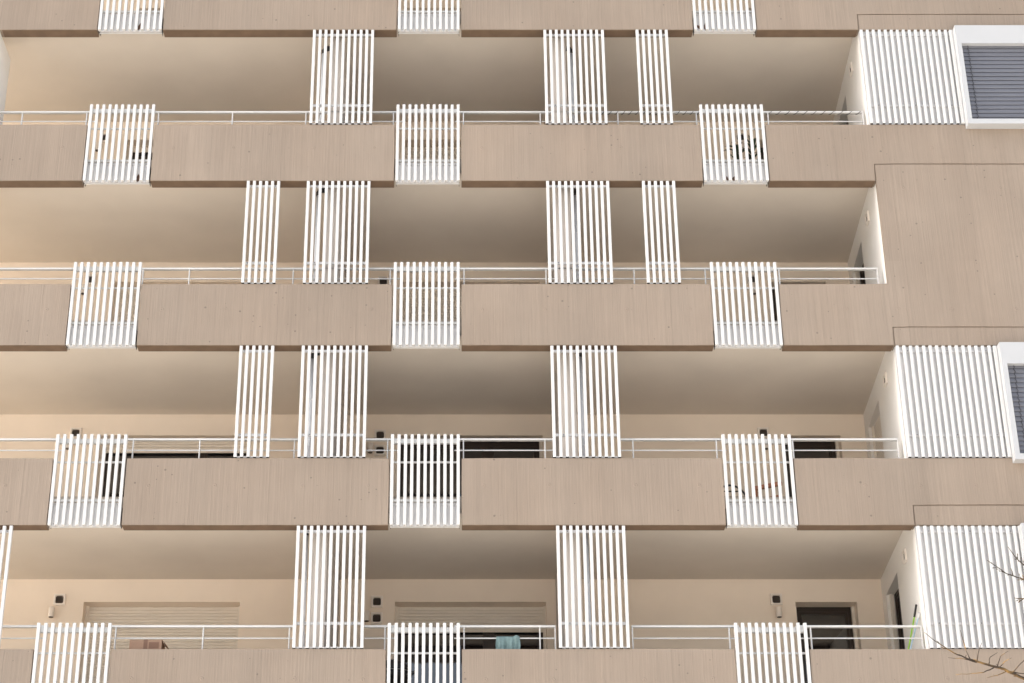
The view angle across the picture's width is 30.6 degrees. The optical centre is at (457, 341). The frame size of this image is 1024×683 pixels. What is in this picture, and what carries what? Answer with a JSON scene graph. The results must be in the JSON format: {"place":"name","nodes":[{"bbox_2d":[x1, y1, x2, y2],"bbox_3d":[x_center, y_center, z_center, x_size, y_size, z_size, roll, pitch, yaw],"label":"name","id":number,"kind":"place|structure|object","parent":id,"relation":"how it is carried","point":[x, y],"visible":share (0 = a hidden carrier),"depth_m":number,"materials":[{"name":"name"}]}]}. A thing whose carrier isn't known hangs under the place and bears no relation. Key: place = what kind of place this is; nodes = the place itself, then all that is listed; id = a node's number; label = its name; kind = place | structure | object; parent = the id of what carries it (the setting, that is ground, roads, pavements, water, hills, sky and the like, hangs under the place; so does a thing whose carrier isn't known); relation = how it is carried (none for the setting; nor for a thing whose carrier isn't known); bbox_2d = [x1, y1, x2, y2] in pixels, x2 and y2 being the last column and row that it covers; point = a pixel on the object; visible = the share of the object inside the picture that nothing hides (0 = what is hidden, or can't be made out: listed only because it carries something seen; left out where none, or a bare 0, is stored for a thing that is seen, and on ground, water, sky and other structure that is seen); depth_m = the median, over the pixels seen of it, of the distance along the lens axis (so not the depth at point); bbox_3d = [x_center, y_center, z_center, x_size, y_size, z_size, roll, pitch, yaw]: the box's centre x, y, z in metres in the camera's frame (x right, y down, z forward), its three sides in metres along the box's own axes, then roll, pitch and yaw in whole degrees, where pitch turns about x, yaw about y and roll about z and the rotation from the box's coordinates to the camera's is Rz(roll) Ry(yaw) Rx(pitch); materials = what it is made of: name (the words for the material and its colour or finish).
{"place":"outdoors","nodes":[
{"label":"outdoors","id":0,"kind":"place"},
{"bbox_2d":[386,659,414,682],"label":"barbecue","id":1,"kind":"object","parent":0,"point":[399,672],"visible":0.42,"depth_m":28.40,"materials":[{"name":"black metal"}]},
{"bbox_2d":[0,0,1023,682],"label":"apartment building","id":2,"kind":"structure","parent":0,"point":[206,538],"depth_m":31.04,"materials":[{"name":"paint"}]},
{"bbox_2d":[0,526,12,643],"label":"slat screen","id":3,"kind":"object","parent":2,"relation":"attached to","point":[4,531],"visible":1,"depth_m":27.79,"materials":[{"name":"white paint"}]},
{"bbox_2d":[1,625,43,638],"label":"handrail","id":4,"kind":"object","parent":2,"relation":"attached to","point":[19,626],"visible":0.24,"depth_m":27.67,"materials":[{"name":"white metal"}]},
{"bbox_2d":[0,438,62,450],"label":"handrail","id":5,"kind":"object","parent":2,"relation":"attached to","point":[27,439],"visible":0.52,"depth_m":29.00,"materials":[{"name":"white metal"}]},
{"bbox_2d":[0,268,78,279],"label":"handrail","id":6,"kind":"object","parent":2,"relation":"attached to","point":[36,269],"visible":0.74,"depth_m":30.30,"materials":[{"name":"white metal"}]},
{"bbox_2d":[0,111,94,124],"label":"handrail","id":7,"kind":"object","parent":2,"relation":"attached to","point":[44,112],"visible":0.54,"depth_m":31.62,"materials":[{"name":"white metal"}]},
{"bbox_2d":[48,606,54,617],"bbox_3d":[-6.700,4.471,30.889,0.100,0.176,0.134,0,-26,0],"label":"wall lamp","id":8,"kind":"object","parent":2,"relation":"attached to","point":[51,610],"visible":1,"depth_m":30.84,"materials":[{"name":"silver metal"}]},
{"bbox_2d":[53,594,65,605],"bbox_3d":[-6.600,4.279,31.037,0.196,0.196,0.036,0,-26,0],"label":"wall vent","id":9,"kind":"object","parent":2,"relation":"attached to","point":[59,599],"depth_m":31.04,"materials":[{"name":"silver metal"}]},
{"bbox_2d":[31,623,111,682],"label":"slatted railing","id":10,"kind":"object","parent":2,"relation":"attached to","point":[74,630],"visible":1,"depth_m":27.23,"materials":[{"name":"white metal"}]},
{"bbox_2d":[69,428,81,438],"bbox_3d":[-6.600,1.583,32.352,0.196,0.196,0.036,0,-26,0],"label":"wall vent","id":11,"kind":"object","parent":2,"relation":"attached to","point":[74,431],"depth_m":32.37,"materials":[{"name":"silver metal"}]},
{"bbox_2d":[47,434,127,528],"bbox_3d":[-5.609,2.134,28.504,1.087,1.479,0.236,0,-26,0],"label":"slatted railing","id":12,"kind":"object","parent":2,"relation":"attached to","point":[85,514],"visible":1,"depth_m":28.33,"materials":[{"name":"white metal"}]},
{"bbox_2d":[66,262,141,349],"bbox_3d":[-5.609,-0.562,29.819,1.086,1.479,0.236,0,-26,0],"label":"slatted railing","id":13,"kind":"object","parent":2,"relation":"attached to","point":[102,334],"visible":1,"depth_m":29.64,"materials":[{"name":"white metal"}]},
{"bbox_2d":[83,104,155,186],"bbox_3d":[-5.610,-3.259,31.134,1.087,1.478,0.236,0,-26,0],"label":"slatted railing","id":14,"kind":"object","parent":2,"relation":"attached to","point":[111,172],"visible":1,"depth_m":30.96,"materials":[{"name":"white metal"}]},
{"bbox_2d":[112,289,140,320],"bbox_3d":[-4.930,0.097,33.386,2.540,2.353,0.060,0,-26,0],"label":"balcony door","id":15,"kind":"structure","parent":2,"relation":"in","point":[128,290],"depth_m":33.75,"materials":[{"name":"brown"}]},
{"bbox_2d":[98,0,163,35],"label":"slatted railing","id":16,"kind":"object","parent":2,"relation":"attached to","point":[114,23],"visible":1,"depth_m":32.15,"materials":[{"name":"white metal"}]},
{"bbox_2d":[127,146,152,159],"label":"balcony door","id":17,"kind":"structure","parent":2,"relation":"in","point":[134,148],"depth_m":35.20,"materials":[{"name":"beige"}]},
{"bbox_2d":[129,640,168,648],"bbox_3d":[-4.591,4.878,27.771,0.558,0.840,0.342,0,-26,0],"label":"cardboard box","id":18,"kind":"object","parent":2,"relation":"on","point":[147,644],"visible":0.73,"depth_m":27.77,"materials":[{"name":"brown cardboard"}]},
{"bbox_2d":[79,606,239,682],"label":"roller shutter","id":19,"kind":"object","parent":2,"relation":"in","point":[114,615],"depth_m":31.11,"materials":[{"name":"brown plastic"}]},
{"bbox_2d":[96,441,246,496],"bbox_3d":[-4.905,2.811,32.107,2.590,2.353,0.140,0,-26,0],"label":"balcony door","id":20,"kind":"structure","parent":2,"relation":"in","point":[138,445],"depth_m":32.54,"materials":[{"name":"brown glass"}]},
{"bbox_2d":[111,625,292,648],"bbox_3d":[-3.795,4.624,27.507,2.730,0.925,0.060,0,-26,0],"label":"handrail","id":21,"kind":"object","parent":2,"relation":"attached to","point":[202,626],"visible":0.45,"depth_m":27.67,"materials":[{"name":"white metal"}]},
{"bbox_2d":[127,438,297,457],"bbox_3d":[-3.815,1.927,28.822,2.690,0.925,0.060,0,-26,0],"label":"handrail","id":22,"kind":"object","parent":2,"relation":"attached to","point":[203,439],"visible":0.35,"depth_m":28.99,"materials":[{"name":"white metal"}]},
{"bbox_2d":[233,345,273,457],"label":"slat screen","id":23,"kind":"object","parent":2,"relation":"attached to","point":[255,435],"visible":1,"depth_m":28.93,"materials":[{"name":"white paint"}]},
{"bbox_2d":[241,181,279,283],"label":"slat screen","id":24,"kind":"object","parent":2,"relation":"attached to","point":[260,186],"visible":1,"depth_m":30.25,"materials":[{"name":"white paint"}]},
{"bbox_2d":[140,268,399,295],"bbox_3d":[-3.045,-0.769,30.137,4.230,0.925,0.060,0,-26,0],"label":"handrail","id":25,"kind":"object","parent":2,"relation":"attached to","point":[246,269],"visible":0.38,"depth_m":30.30,"materials":[{"name":"white metal"}]},
{"bbox_2d":[154,111,401,124],"bbox_3d":[-3.045,-3.465,31.452,4.230,0.925,0.060,0,-26,0],"label":"handrail","id":26,"kind":"object","parent":2,"relation":"attached to","point":[256,112],"visible":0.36,"depth_m":31.62,"materials":[{"name":"white metal"}]},
{"bbox_2d":[298,533,308,646],"bbox_3d":[-2.268,3.963,27.896,0.167,2.595,0.103,0,-26,0],"label":"downpipe","id":27,"kind":"object","parent":2,"relation":"on","point":[304,638],"visible":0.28,"depth_m":27.97,"materials":[{"name":"grey metal"}]},
{"bbox_2d":[307,353,319,455],"bbox_3d":[-2.268,1.284,29.203,0.167,2.555,0.103,0,-26,0],"label":"downpipe","id":28,"kind":"object","parent":2,"relation":"on","point":[310,404],"visible":0.34,"depth_m":29.33,"materials":[{"name":"grey metal"}]},
{"bbox_2d":[312,188,324,281],"bbox_3d":[-2.268,-1.408,30.515,0.167,2.545,0.103,0,-26,0],"label":"downpipe","id":29,"kind":"object","parent":2,"relation":"attached to","point":[316,222],"visible":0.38,"depth_m":30.69,"materials":[{"name":"grey metal"}]},
{"bbox_2d":[318,46,329,122],"bbox_3d":[-2.268,-4.028,31.793,0.167,2.375,0.103,0,-26,0],"label":"downpipe","id":30,"kind":"object","parent":2,"relation":"attached to","point":[322,63],"visible":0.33,"depth_m":31.97,"materials":[{"name":"grey metal"}]},
{"bbox_2d":[292,526,365,648],"bbox_3d":[-1.889,3.624,27.674,1.038,1.889,0.081,0,-26,0],"label":"slat screen","id":31,"kind":"object","parent":2,"relation":"attached to","point":[328,623],"visible":1,"depth_m":27.62,"materials":[{"name":"white paint"}]},
{"bbox_2d":[297,345,367,457],"bbox_3d":[-1.925,0.927,28.988,1.037,1.889,0.082,0,-26,0],"label":"slat screen","id":32,"kind":"object","parent":2,"relation":"attached to","point":[332,435],"visible":1,"depth_m":28.93,"materials":[{"name":"white paint"}]},
{"bbox_2d":[303,181,370,283],"bbox_3d":[-1.949,-1.769,30.303,1.041,1.889,0.082,0,-26,0],"label":"slat screen","id":33,"kind":"object","parent":2,"relation":"attached to","point":[336,263],"visible":1,"depth_m":30.25,"materials":[{"name":"white paint"}]},
{"bbox_2d":[309,30,373,124],"bbox_3d":[-1.948,-4.466,31.619,1.042,1.888,0.081,0,-26,0],"label":"slat screen","id":34,"kind":"object","parent":2,"relation":"attached to","point":[341,105],"visible":1,"depth_m":31.56,"materials":[{"name":"white paint"}]},
{"bbox_2d":[364,610,369,621],"bbox_3d":[-1.500,4.534,30.858,0.100,0.176,0.134,0,-26,0],"label":"wall lamp","id":35,"kind":"object","parent":2,"relation":"attached to","point":[366,615],"visible":0.9,"depth_m":30.81,"materials":[{"name":"silver metal"}]},
{"bbox_2d":[367,442,372,453],"bbox_3d":[-1.500,1.838,32.173,0.100,0.176,0.134,0,-26,0],"label":"wall lamp","id":36,"kind":"object","parent":2,"relation":"attached to","point":[369,445],"visible":0.98,"depth_m":32.12,"materials":[{"name":"silver metal"}]},
{"bbox_2d":[371,596,382,607],"bbox_3d":[-1.337,4.310,31.022,0.196,0.196,0.036,0,-26,0],"label":"wall vent","id":37,"kind":"object","parent":2,"relation":"attached to","point":[376,601],"depth_m":31.02,"materials":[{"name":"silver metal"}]},
{"bbox_2d":[371,612,382,623],"bbox_3d":[-1.337,4.567,30.897,0.196,0.196,0.036,0,-26,0],"label":"wall vent","id":38,"kind":"object","parent":2,"relation":"attached to","point":[376,617],"depth_m":30.89,"materials":[{"name":"silver metal"}]},
{"bbox_2d":[364,625,394,648],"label":"handrail","id":39,"kind":"object","parent":2,"relation":"attached to","point":[377,626],"visible":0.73,"depth_m":27.67,"materials":[{"name":"white metal"}]},
{"bbox_2d":[374,445,385,455],"bbox_3d":[-1.337,1.870,32.212,0.196,0.196,0.036,0,-26,0],"label":"wall vent","id":40,"kind":"object","parent":2,"relation":"attached to","point":[379,447],"depth_m":32.20,"materials":[{"name":"silver metal"}]},
{"bbox_2d":[374,429,385,437],"bbox_3d":[-1.337,1.614,32.337,0.196,0.196,0.036,0,-26,0],"label":"wall vent","id":41,"kind":"object","parent":2,"relation":"attached to","point":[380,433],"depth_m":32.35,"materials":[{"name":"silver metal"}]},
{"bbox_2d":[366,438,396,457],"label":"handrail","id":42,"kind":"object","parent":2,"relation":"attached to","point":[379,439],"visible":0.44,"depth_m":28.99,"materials":[{"name":"white metal"}]},
{"bbox_2d":[378,276,388,283],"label":"wall vent","id":43,"kind":"object","parent":2,"relation":"attached to","point":[383,281],"depth_m":33.65,"materials":[{"name":"metal"}]},
{"bbox_2d":[387,623,459,682],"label":"slatted railing","id":44,"kind":"object","parent":2,"relation":"attached to","point":[423,630],"visible":1,"depth_m":27.24,"materials":[{"name":"white metal"}]},
{"bbox_2d":[390,434,459,528],"bbox_3d":[-0.494,2.134,28.504,1.054,1.479,0.236,0,-26,0],"label":"slatted railing","id":45,"kind":"object","parent":2,"relation":"attached to","point":[424,514],"visible":1,"depth_m":28.31,"materials":[{"name":"white metal"}]},
{"bbox_2d":[393,262,459,349],"bbox_3d":[-0.495,-0.562,29.819,1.054,1.479,0.236,0,-26,0],"label":"slatted railing","id":46,"kind":"object","parent":2,"relation":"attached to","point":[426,334],"visible":1,"depth_m":29.62,"materials":[{"name":"white metal"}]},
{"bbox_2d":[395,104,459,183],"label":"slatted railing","id":47,"kind":"object","parent":2,"relation":"attached to","point":[421,172],"visible":1,"depth_m":30.94,"materials":[{"name":"white metal"}]},
{"bbox_2d":[398,0,459,33],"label":"slatted railing","id":48,"kind":"object","parent":2,"relation":"attached to","point":[429,23],"visible":1,"depth_m":32.15,"materials":[{"name":"white metal"}]},
{"bbox_2d":[402,289,460,320],"bbox_3d":[0.190,0.097,33.386,2.460,2.353,0.060,0,-26,0],"label":"balcony door","id":49,"kind":"structure","parent":2,"relation":"in","point":[404,290],"depth_m":33.75,"materials":[{"name":"brown"}]},
{"bbox_2d":[405,147,460,159],"bbox_3d":[0.215,-2.582,34.737,2.510,2.353,0.140,0,-26,0],"label":"balcony door","id":50,"kind":"structure","parent":2,"relation":"in","point":[406,148],"depth_m":35.16,"materials":[{"name":"brown"}]},
{"bbox_2d":[400,441,541,496],"bbox_3d":[0.215,2.811,32.107,2.510,2.353,0.140,0,-26,0],"label":"balcony door","id":51,"kind":"structure","parent":2,"relation":"in","point":[467,445],"depth_m":32.54,"materials":[{"name":"brown glass"}]},
{"bbox_2d":[395,606,546,682],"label":"balcony door","id":52,"kind":"structure","parent":2,"relation":"in","point":[462,615],"depth_m":31.14,"materials":[{"name":"brown"}]},
{"bbox_2d":[454,438,552,457],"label":"handrail","id":53,"kind":"object","parent":2,"relation":"attached to","point":[507,439],"visible":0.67,"depth_m":28.99,"materials":[{"name":"white metal"}]},
{"bbox_2d":[454,625,555,648],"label":"handrail","id":54,"kind":"object","parent":2,"relation":"attached to","point":[507,626],"visible":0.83,"depth_m":27.67,"materials":[{"name":"white metal"}]},
{"bbox_2d":[496,635,520,648],"bbox_3d":[0.743,4.486,27.576,0.365,0.306,0.125,0,-26,0],"label":"cloth","id":55,"kind":"object","parent":54,"relation":"hanging from","point":[507,642],"visible":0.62,"depth_m":27.57,"materials":[{"name":"teal fabric"}]},
{"bbox_2d":[566,47,574,122],"bbox_3d":[1.931,-4.027,31.793,0.130,2.374,0.103,0,-26,0],"label":"downpipe","id":56,"kind":"object","parent":2,"relation":"attached to","point":[572,80],"visible":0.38,"depth_m":31.95,"materials":[{"name":"grey metal"}]},
{"bbox_2d":[543,30,607,124],"bbox_3d":[1.984,-4.466,31.619,1.031,1.889,0.082,0,-26,0],"label":"slat screen","id":57,"kind":"object","parent":2,"relation":"attached to","point":[575,105],"visible":1,"depth_m":31.56,"materials":[{"name":"white paint"}]},
{"bbox_2d":[573,188,578,281],"bbox_3d":[1.931,-1.407,30.515,0.130,2.544,0.103,0,-26,0],"label":"downpipe","id":58,"kind":"object","parent":2,"relation":"attached to","point":[576,229],"visible":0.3,"depth_m":30.66,"materials":[{"name":"grey metal"}]},
{"bbox_2d":[546,181,612,283],"bbox_3d":[1.968,-1.769,30.304,1.031,1.889,0.080,0,-26,0],"label":"slat screen","id":59,"kind":"object","parent":2,"relation":"attached to","point":[577,186],"visible":1,"depth_m":30.25,"materials":[{"name":"white paint"}]},
{"bbox_2d":[455,111,704,124],"bbox_3d":[2.060,-3.465,31.452,4.220,0.925,0.060,0,-26,0],"label":"handrail","id":60,"kind":"object","parent":2,"relation":"attached to","point":[549,112],"visible":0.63,"depth_m":31.62,"materials":[{"name":"white metal"}]},
{"bbox_2d":[597,111,860,114],"bbox_3d":[4.590,-3.866,31.648,4.488,0.061,0.087,0,-26,0],"label":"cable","id":61,"kind":"object","parent":60,"relation":"attached to","point":[758,114],"visible":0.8,"depth_m":31.62,"materials":[{"name":"black rubber"}]},
{"bbox_2d":[575,353,584,455],"bbox_3d":[1.931,1.271,29.209,0.130,2.584,0.103,0,-26,0],"label":"downpipe","id":62,"kind":"object","parent":2,"relation":"on","point":[582,403],"visible":0.27,"depth_m":29.32,"materials":[{"name":"grey metal"}]},
{"bbox_2d":[550,345,620,457],"bbox_3d":[1.976,0.927,28.988,1.038,1.888,0.082,0,-26,0],"label":"slat screen","id":63,"kind":"object","parent":2,"relation":"attached to","point":[586,435],"visible":1,"depth_m":28.94,"materials":[{"name":"white paint"}]},
{"bbox_2d":[455,268,715,283],"bbox_3d":[2.060,-0.769,30.137,4.220,0.925,0.060,0,-26,0],"label":"handrail","id":64,"kind":"object","parent":2,"relation":"attached to","point":[577,269],"visible":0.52,"depth_m":30.30,"materials":[{"name":"white metal"}]},
{"bbox_2d":[585,533,592,646],"bbox_3d":[1.931,3.940,27.907,0.130,2.644,0.103,0,-26,0],"label":"downpipe","id":65,"kind":"object","parent":2,"relation":"on","point":[589,598],"visible":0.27,"depth_m":27.97,"materials":[{"name":"grey metal"}]},
{"bbox_2d":[556,526,629,648],"bbox_3d":[1.994,3.623,27.674,1.032,1.888,0.082,0,-26,0],"label":"slat screen","id":66,"kind":"object","parent":2,"relation":"attached to","point":[593,623],"visible":1,"depth_m":27.62,"materials":[{"name":"white paint"}]},
{"bbox_2d":[636,30,672,124],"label":"slat screen","id":67,"kind":"object","parent":2,"relation":"attached to","point":[652,105],"visible":1,"depth_m":31.56,"materials":[{"name":"white paint"}]},
{"bbox_2d":[642,181,680,283],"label":"slat screen","id":68,"kind":"object","parent":2,"relation":"attached to","point":[661,186],"visible":1,"depth_m":30.25,"materials":[{"name":"white paint"}]},
{"bbox_2d":[620,438,726,457],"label":"handrail","id":69,"kind":"object","parent":2,"relation":"attached to","point":[670,439],"visible":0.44,"depth_m":28.99,"materials":[{"name":"white metal"}]},
{"bbox_2d":[631,625,739,648],"bbox_3d":[3.366,4.624,27.507,1.588,0.925,0.060,0,-26,0],"label":"handrail","id":70,"kind":"object","parent":2,"relation":"attached to","point":[683,626],"visible":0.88,"depth_m":27.67,"materials":[{"name":"white metal"}]},
{"bbox_2d":[692,0,755,35],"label":"slatted railing","id":71,"kind":"object","parent":2,"relation":"attached to","point":[729,23],"visible":1,"depth_m":32.15,"materials":[{"name":"white metal"}]},
{"bbox_2d":[699,104,768,186],"bbox_3d":[4.578,-3.259,31.134,1.062,1.479,0.236,0,-26,0],"label":"slatted railing","id":72,"kind":"object","parent":2,"relation":"attached to","point":[747,172],"visible":1,"depth_m":30.96,"materials":[{"name":"white metal"}]},
{"bbox_2d":[724,142,748,158],"bbox_3d":[4.788,-3.090,32.037,0.404,0.903,0.410,5,-26,-10],"label":"potted plant","id":73,"kind":"object","parent":2,"relation":"on","point":[737,152],"visible":0.26,"depth_m":32.07,"materials":[{"name":"green plant"}]},
{"bbox_2d":[710,262,782,348],"bbox_3d":[4.579,-0.562,29.819,1.061,1.479,0.236,0,-26,0],"label":"slatted railing","id":74,"kind":"object","parent":2,"relation":"attached to","point":[747,334],"visible":1,"depth_m":29.63,"materials":[{"name":"white metal"}]},
{"bbox_2d":[744,135,762,158],"bbox_3d":[5.085,-3.114,32.102,0.428,1.003,0.422,13,-29,-24],"label":"potted plant","id":75,"kind":"object","parent":2,"relation":"on","point":[755,146],"visible":0.17,"depth_m":32.18,"materials":[{"name":"green plant"}]},
{"bbox_2d":[721,434,797,527],"bbox_3d":[4.579,2.134,28.504,1.060,1.479,0.236,0,-26,0],"label":"slatted railing","id":76,"kind":"object","parent":2,"relation":"attached to","point":[760,514],"visible":1,"depth_m":28.33,"materials":[{"name":"white metal"}]},
{"bbox_2d":[757,427,768,437],"bbox_3d":[5.285,1.578,32.355,0.196,0.196,0.036,0,-26,0],"label":"wall vent","id":77,"kind":"object","parent":2,"relation":"attached to","point":[763,430],"depth_m":32.37,"materials":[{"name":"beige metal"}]},
{"bbox_2d":[755,482,781,496],"bbox_3d":[5.049,2.676,29.976,0.480,0.730,0.385,-14,-29,27],"label":"wooden chair","id":78,"kind":"object","parent":2,"relation":"on","point":[763,487],"visible":0.05,"depth_m":29.99,"materials":[{"name":"orange wood"}]},
{"bbox_2d":[734,623,811,682],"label":"slatted railing","id":79,"kind":"object","parent":2,"relation":"attached to","point":[770,630],"visible":1,"depth_m":27.24,"materials":[{"name":"white metal"}]},
{"bbox_2d":[772,290,776,320],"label":"balcony door","id":80,"kind":"structure","parent":2,"relation":"in","point":[773,291],"depth_m":33.82,"materials":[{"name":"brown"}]},
{"bbox_2d":[770,593,782,604],"bbox_3d":[5.285,4.274,31.040,0.196,0.196,0.036,0,-26,0],"label":"wall vent","id":81,"kind":"object","parent":2,"relation":"attached to","point":[775,598],"depth_m":31.04,"materials":[{"name":"silver metal"}]},
{"bbox_2d":[776,606,781,617],"bbox_3d":[5.300,4.471,30.889,0.100,0.176,0.134,0,-26,0],"label":"wall lamp","id":82,"kind":"object","parent":2,"relation":"attached to","point":[778,611],"visible":1,"depth_m":30.84,"materials":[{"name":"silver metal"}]},
{"bbox_2d":[754,111,863,124],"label":"handrail","id":83,"kind":"object","parent":2,"relation":"attached to","point":[810,112],"visible":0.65,"depth_m":31.62,"materials":[{"name":"white metal"}]},
{"bbox_2d":[785,441,839,496],"bbox_3d":[6.110,2.811,32.107,1.020,2.353,0.140,0,-26,0],"label":"balcony door","id":84,"kind":"structure","parent":2,"relation":"in","point":[797,445],"depth_m":32.58,"materials":[{"name":"brown glass"}]},
{"bbox_2d":[767,268,878,283],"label":"handrail","id":85,"kind":"object","parent":2,"relation":"attached to","point":[826,269],"visible":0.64,"depth_m":30.30,"materials":[{"name":"white metal"}]},
{"bbox_2d":[796,606,857,682],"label":"balcony door","id":86,"kind":"structure","parent":2,"relation":"in","point":[811,616],"depth_m":31.18,"materials":[{"name":"brown glass"}]},
{"bbox_2d":[780,438,899,457],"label":"handrail","id":87,"kind":"object","parent":2,"relation":"attached to","point":[844,439],"visible":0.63,"depth_m":28.99,"materials":[{"name":"white metal"}]},
{"bbox_2d":[795,625,923,648],"bbox_3d":[5.930,4.624,27.507,1.860,0.925,0.060,0,-26,0],"label":"handrail","id":88,"kind":"object","parent":2,"relation":"attached to","point":[864,626],"visible":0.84,"depth_m":27.67,"materials":[{"name":"white metal"}]},
{"bbox_2d":[855,263,865,283],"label":"side door","id":89,"kind":"structure","parent":2,"relation":"in","point":[862,274],"depth_m":33.20,"materials":[{"name":"brown"}]},
{"bbox_2d":[865,210,869,225],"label":"wall vent","id":90,"kind":"object","parent":2,"relation":"attached to","point":[867,219],"depth_m":31.51,"materials":[{"name":"beige metal"}]},
{"bbox_2d":[871,415,883,457],"bbox_3d":[7.111,2.287,31.033,0.060,2.353,1.090,0,-26,0],"label":"side door","id":91,"kind":"structure","parent":2,"relation":"in","point":[876,429],"depth_m":31.70,"materials":[{"name":"brown"}]},
{"bbox_2d":[882,372,887,387],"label":"wall vent","id":92,"kind":"object","parent":2,"relation":"attached to","point":[885,380],"depth_m":30.20,"materials":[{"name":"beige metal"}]},
{"bbox_2d":[889,588,904,648],"bbox_3d":[7.151,4.972,29.696,0.140,2.353,1.140,0,-26,0],"label":"side door","id":93,"kind":"structure","parent":2,"relation":"in","point":[897,598],"depth_m":30.45,"materials":[{"name":"brown glass"}]},
{"bbox_2d":[902,548,906,563],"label":"wall vent","id":94,"kind":"object","parent":2,"relation":"attached to","point":[904,556],"depth_m":28.87,"materials":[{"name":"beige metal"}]},
{"bbox_2d":[858,30,964,124],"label":"slat cladding","id":95,"kind":"structure","parent":2,"relation":"attached to","point":[910,77],"depth_m":31.60,"materials":[{"name":"white paint"}]},
{"bbox_2d":[908,604,916,648],"bbox_3d":[6.621,4.579,27.754,0.519,1.366,0.115,-4,-26,9],"label":"broom","id":96,"kind":"object","parent":2,"relation":"on","point":[914,615],"visible":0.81,"depth_m":27.87,"materials":[{"name":"green plastic"}]},
{"bbox_2d":[894,345,1011,457],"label":"slat cladding","id":97,"kind":"structure","parent":2,"relation":"attached to","point":[952,403],"depth_m":28.98,"materials":[{"name":"white paint"}]},
{"bbox_2d":[915,526,1023,648],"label":"slat cladding","id":98,"kind":"structure","parent":2,"relation":"attached to","point":[970,592],"depth_m":27.67,"materials":[{"name":"white paint"}]},
{"bbox_2d":[952,25,1023,128],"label":"bay window","id":99,"kind":"structure","parent":2,"relation":"in","point":[989,58],"depth_m":31.53,"materials":[{"name":"grey paint"}]},
{"bbox_2d":[997,342,1023,462],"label":"bay window","id":100,"kind":"structure","parent":2,"relation":"in","point":[1010,354],"depth_m":28.95,"materials":[{"name":"grey paint"}]},
{"bbox_2d":[1017,523,1023,573],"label":"bay window","id":101,"kind":"structure","parent":2,"relation":"in","point":[1021,527],"depth_m":27.88,"materials":[{"name":"grey paint"}]},
{"bbox_2d":[924,547,1023,679],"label":"bare tree","id":102,"kind":"object","parent":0,"point":[1015,674],"visible":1,"depth_m":14.83,"materials":[{"name":"brown plant"}]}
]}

